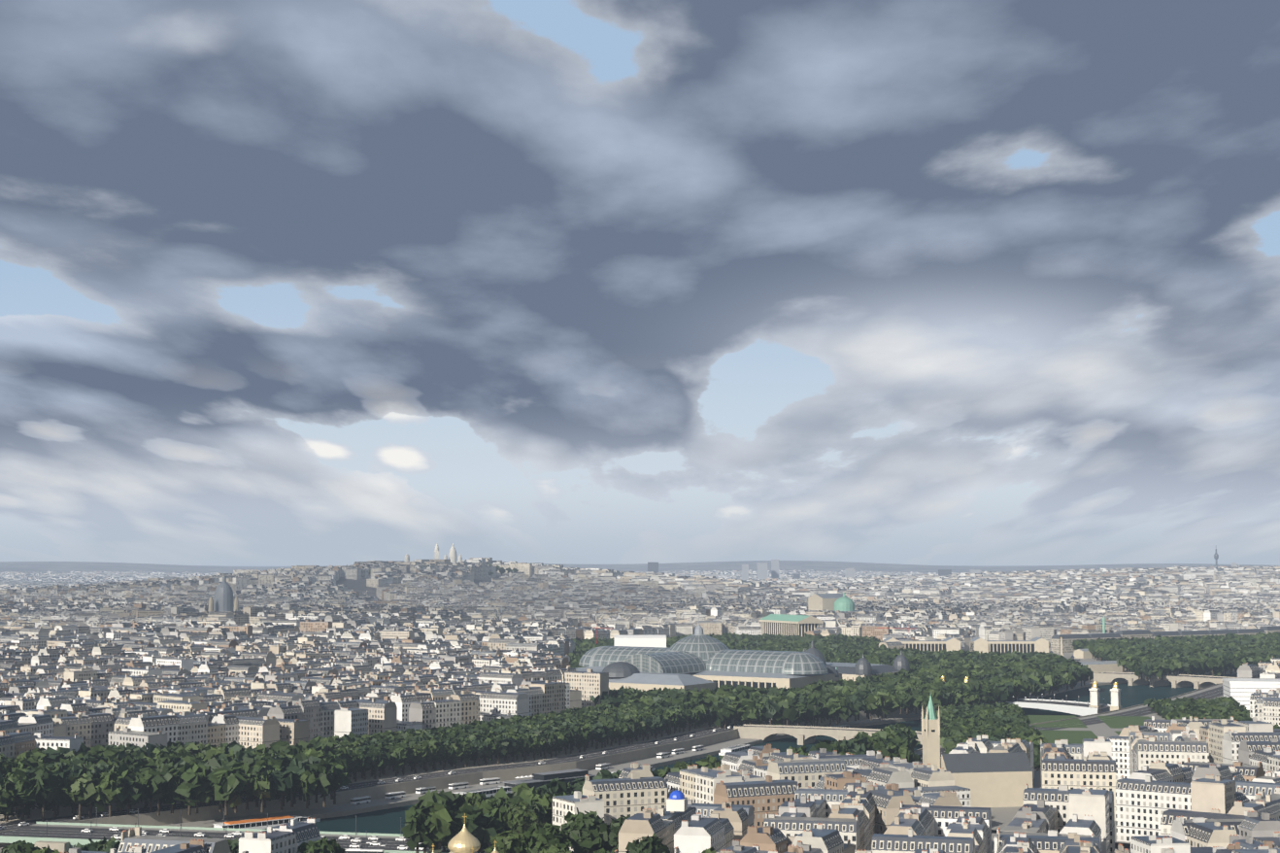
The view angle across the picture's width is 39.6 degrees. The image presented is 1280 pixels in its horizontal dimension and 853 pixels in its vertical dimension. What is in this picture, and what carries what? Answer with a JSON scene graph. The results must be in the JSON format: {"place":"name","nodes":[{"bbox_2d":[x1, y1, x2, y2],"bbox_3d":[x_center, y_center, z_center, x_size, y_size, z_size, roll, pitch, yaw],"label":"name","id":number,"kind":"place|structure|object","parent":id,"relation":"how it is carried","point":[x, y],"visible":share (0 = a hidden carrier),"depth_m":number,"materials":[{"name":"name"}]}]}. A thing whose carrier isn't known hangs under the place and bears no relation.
{"place":"outdoors","nodes":[
{"label":"outdoors","id":0,"kind":"place"},
{"bbox_2d":[0,646,1249,852],"bbox_3d":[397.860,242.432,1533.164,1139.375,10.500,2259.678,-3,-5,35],"label":"river and quays","id":1,"kind":"structure","parent":0,"point":[379,812],"depth_m":1066.35,"materials":[{"name":"liquid"}]},
{"bbox_2d":[0,807,491,852],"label":"pont de lalma","id":2,"kind":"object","parent":1,"relation":"on","point":[61,837],"visible":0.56,"depth_m":772.37,"materials":[{"name":"stone"}]},
{"bbox_2d":[431,812,499,852],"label":"onion dome","id":3,"kind":"structure","parent":1,"relation":"on","point":[463,840],"depth_m":575.23,"materials":[{"name":"metal"}]},
{"bbox_2d":[0,670,1126,852],"bbox_3d":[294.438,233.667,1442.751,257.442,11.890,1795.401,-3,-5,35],"label":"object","id":4,"kind":"object","parent":1,"relation":"on","point":[536,780],"visible":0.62,"depth_m":965.52,"materials":[{"name":"metal"}]},
{"bbox_2d":[591,623,917,810],"bbox_3d":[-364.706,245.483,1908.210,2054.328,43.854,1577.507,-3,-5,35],"label":"cranes and cupola","id":5,"kind":"object","parent":1,"relation":"on","point":[676,799],"visible":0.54,"depth_m":677.99,"materials":[{"name":"stone"}]},
{"bbox_2d":[733,724,922,744],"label":"pont des invalides","id":6,"kind":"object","parent":1,"relation":"on","point":[804,734],"visible":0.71,"depth_m":1259.21,"materials":[{"name":"stone"}]},
{"bbox_2d":[940,675,1121,715],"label":"bridge","id":7,"kind":"structure","parent":1,"relation":"on","point":[1093,706],"depth_m":1467.35,"materials":[{"name":"stone"}]},
{"bbox_2d":[1093,671,1237,688],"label":"bridge","id":8,"kind":"structure","parent":1,"relation":"on","point":[1187,680],"depth_m":1855.34,"materials":[{"name":"stone"}]},
{"bbox_2d":[0,560,1279,600],"bbox_3d":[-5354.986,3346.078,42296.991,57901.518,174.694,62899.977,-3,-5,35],"label":"hills","id":9,"kind":"structure","parent":0,"point":[359,585],"depth_m":14859.99,"materials":[{"name":"grey"}]},
{"bbox_2d":[0,791,717,852],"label":"trees","id":10,"kind":"object","parent":9,"relation":"on","point":[590,831],"visible":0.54,"depth_m":642.09,"materials":[{"name":"green plant"}]},
{"bbox_2d":[0,639,1279,852],"bbox_3d":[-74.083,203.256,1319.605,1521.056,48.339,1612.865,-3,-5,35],"label":"city","id":11,"kind":"object","parent":9,"relation":"on","point":[1195,785],"visible":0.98,"depth_m":887.01,"materials":[{"name":"stone"}]},
{"bbox_2d":[0,561,1279,852],"bbox_3d":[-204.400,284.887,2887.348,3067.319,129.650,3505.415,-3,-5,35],"label":"trees","id":12,"kind":"object","parent":9,"relation":"on","point":[173,773],"visible":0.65,"depth_m":1129.90,"materials":[{"name":"green plant"}]},
{"bbox_2d":[0,560,1279,655],"bbox_3d":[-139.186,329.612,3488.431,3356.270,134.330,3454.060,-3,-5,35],"label":"city buildings","id":13,"kind":"structure","parent":9,"relation":"on","point":[425,606],"depth_m":2958.26,"materials":[{"name":"stone"}]},
{"bbox_2d":[0,557,1279,602],"bbox_3d":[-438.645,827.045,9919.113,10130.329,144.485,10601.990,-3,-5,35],"label":"city","id":14,"kind":"object","parent":9,"relation":"on","point":[1177,583],"visible":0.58,"depth_m":5551.67,"materials":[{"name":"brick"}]},
{"bbox_2d":[575,613,842,691],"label":"glass-roofed exhibition hall","id":15,"kind":"structure","parent":9,"relation":"on","point":[698,659],"depth_m":1521.10,"materials":[{"name":"glass"}]},
{"bbox_2d":[164,542,1279,708],"bbox_3d":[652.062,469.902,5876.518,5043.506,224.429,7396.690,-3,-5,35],"label":"landmark buildings","id":16,"kind":"structure","parent":9,"relation":"on","point":[1240,690],"depth_m":2607.80,"materials":[{"name":"stone"}]},
{"bbox_2d":[802,640,909,680],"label":"palace","id":17,"kind":"structure","parent":9,"relation":"on","point":[862,666],"depth_m":1682.39,"materials":[{"name":"stone"}]},
{"bbox_2d":[921,695,1032,807],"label":"church","id":18,"kind":"structure","parent":9,"relation":"on","point":[995,779],"depth_m":873.65,"materials":[{"name":"stone"}]},
{"bbox_2d":[882,625,1279,673],"bbox_3d":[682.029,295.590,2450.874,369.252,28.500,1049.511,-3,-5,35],"label":"buildings","id":19,"kind":"structure","parent":9,"relation":"on","point":[1061,643],"depth_m":2228.48,"materials":[{"name":"stone"}]},
{"bbox_2d":[0,0,1279,565],"label":"sky","id":20,"kind":"structure","parent":0,"point":[282,282],"materials":[{"name":"grey"}]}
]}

